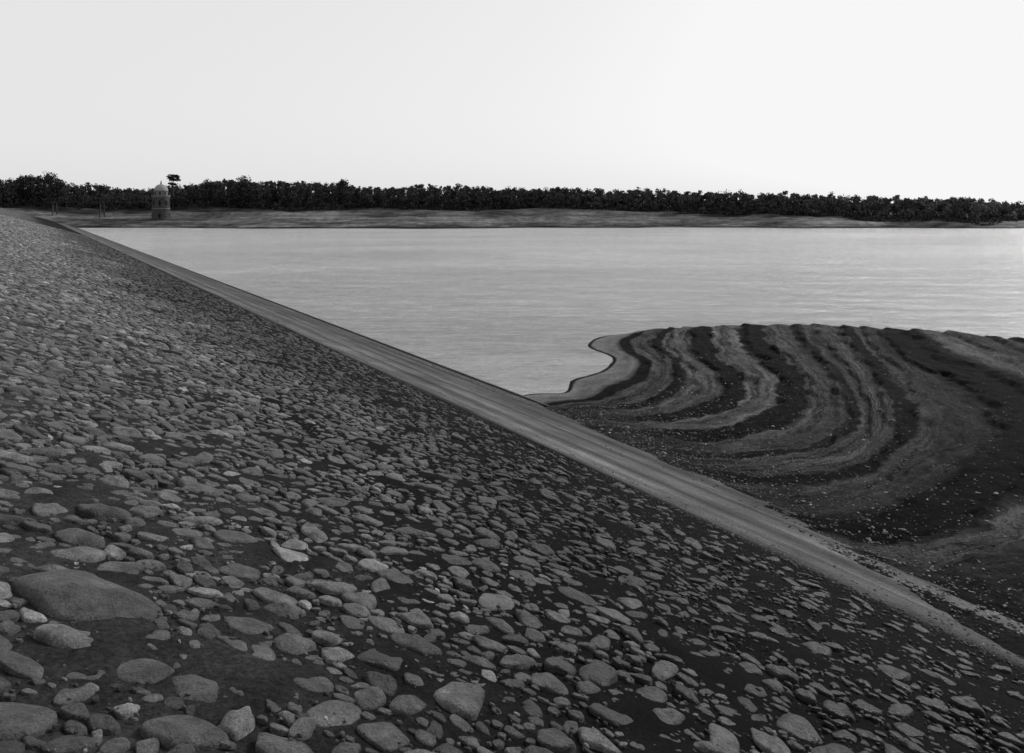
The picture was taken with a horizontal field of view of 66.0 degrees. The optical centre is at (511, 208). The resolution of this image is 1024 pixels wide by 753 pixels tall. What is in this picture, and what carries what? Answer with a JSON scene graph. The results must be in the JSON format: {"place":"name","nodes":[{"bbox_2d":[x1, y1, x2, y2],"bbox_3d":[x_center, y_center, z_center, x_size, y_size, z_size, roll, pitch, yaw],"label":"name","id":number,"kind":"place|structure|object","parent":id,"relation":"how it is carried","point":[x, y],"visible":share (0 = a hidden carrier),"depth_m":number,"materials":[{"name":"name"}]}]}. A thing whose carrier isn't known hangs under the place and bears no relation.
{"place":"outdoors","nodes":[
{"label":"outdoors","id":0,"kind":"place"},
{"bbox_2d":[0,208,1023,752],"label":"cobbled dam slope","id":1,"kind":"structure","parent":0,"point":[116,642],"depth_m":5.91,"materials":[{"name":"grey stone"}]},
{"bbox_2d":[0,214,1023,752],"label":"cobblestones","id":2,"kind":"structure","parent":1,"relation":"on","point":[54,590],"depth_m":6.07,"materials":[{"name":"grey stone"}]},
{"bbox_2d":[0,291,1023,752],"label":"slope grit","id":3,"kind":"object","parent":1,"relation":"on","point":[342,733],"visible":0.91,"depth_m":6.41,"materials":[{"name":"grey gravel"}]},
{"bbox_2d":[0,191,1023,228],"bbox_3d":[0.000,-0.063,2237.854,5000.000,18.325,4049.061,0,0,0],"label":"bank","id":4,"kind":"structure","parent":0,"point":[212,216],"depth_m":266.52,"materials":[{"name":"grey soil"}]},
{"bbox_2d":[12,174,37,204],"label":"broadleaf tree","id":5,"kind":"object","parent":4,"relation":"on","point":[24,180],"visible":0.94,"depth_m":296.46,"materials":[{"name":"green plant"}]},
{"bbox_2d":[31,172,64,203],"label":"broadleaf tree","id":6,"kind":"object","parent":4,"relation":"on","point":[51,183],"visible":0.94,"depth_m":298.80,"materials":[{"name":"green plant"}]},
{"bbox_2d":[51,195,151,217],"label":"footbridge","id":7,"kind":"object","parent":4,"relation":"on","point":[56,213],"visible":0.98,"depth_m":277.30,"materials":[{"name":"metal"}]},
{"bbox_2d":[151,181,170,219],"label":"valve tower","id":8,"kind":"structure","parent":4,"relation":"on","point":[160,203],"depth_m":267.85,"materials":[{"name":"stone"}]},
{"bbox_2d":[166,174,180,207],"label":"pine tree","id":9,"kind":"object","parent":4,"relation":"on","point":[172,177],"visible":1,"depth_m":293.41,"materials":[{"name":"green plant"}]},
{"bbox_2d":[198,178,215,201],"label":"broadleaf tree","id":10,"kind":"object","parent":4,"relation":"on","point":[210,185],"visible":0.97,"depth_m":297.43,"materials":[{"name":"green plant"}]},
{"bbox_2d":[227,175,253,206],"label":"broadleaf tree","id":11,"kind":"object","parent":4,"relation":"on","point":[242,183],"visible":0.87,"depth_m":296.33,"materials":[{"name":"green plant"}]},
{"bbox_2d":[334,178,352,204],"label":"broadleaf tree","id":12,"kind":"object","parent":4,"relation":"on","point":[342,183],"visible":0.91,"depth_m":289.25,"materials":[{"name":"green plant"}]},
{"bbox_2d":[0,175,1023,224],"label":"distant woodland","id":13,"kind":"object","parent":4,"relation":"on","point":[285,194],"visible":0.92,"depth_m":290.54,"materials":[{"name":"black plant"}]},
{"bbox_2d":[0,0,1023,204],"label":"sky","id":14,"kind":"structure","parent":0,"point":[911,99],"materials":[{"name":"white"}]},
{"bbox_2d":[56,222,1023,669],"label":"berm road","id":15,"kind":"structure","parent":0,"point":[714,502],"depth_m":15.33,"materials":[{"name":"concrete"}]},
{"bbox_2d":[79,227,1023,394],"bbox_3d":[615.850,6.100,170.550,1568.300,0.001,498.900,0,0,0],"label":"lake water","id":16,"kind":"structure","parent":0,"point":[523,311],"depth_m":66.94,"materials":[{"name":"grey liquid"}]},
{"bbox_2d":[523,323,1023,657],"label":"mud flat","id":17,"kind":"structure","parent":16,"relation":"in","point":[635,371],"depth_m":20.60,"materials":[{"name":"grey soil"}]},
{"bbox_2d":[552,327,1023,637],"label":"mud pebbles","id":18,"kind":"object","parent":17,"relation":"on","point":[974,611],"visible":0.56,"depth_m":16.41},
{"bbox_2d":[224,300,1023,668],"bbox_3d":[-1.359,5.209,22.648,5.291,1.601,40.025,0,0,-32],"label":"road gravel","id":19,"kind":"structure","parent":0,"point":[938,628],"depth_m":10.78,"materials":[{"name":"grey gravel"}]},
{"label":"ground","id":20,"kind":"structure","parent":0,"visible":0},
{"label":"dam toe","id":21,"kind":"object","parent":20,"relation":"on","visible":0},
{"bbox_2d":[76,227,548,405],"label":"waterside kerb","id":22,"kind":"structure","parent":21,"relation":"on","point":[480,380],"depth_m":33.93,"materials":[{"name":"concrete"}]}
]}

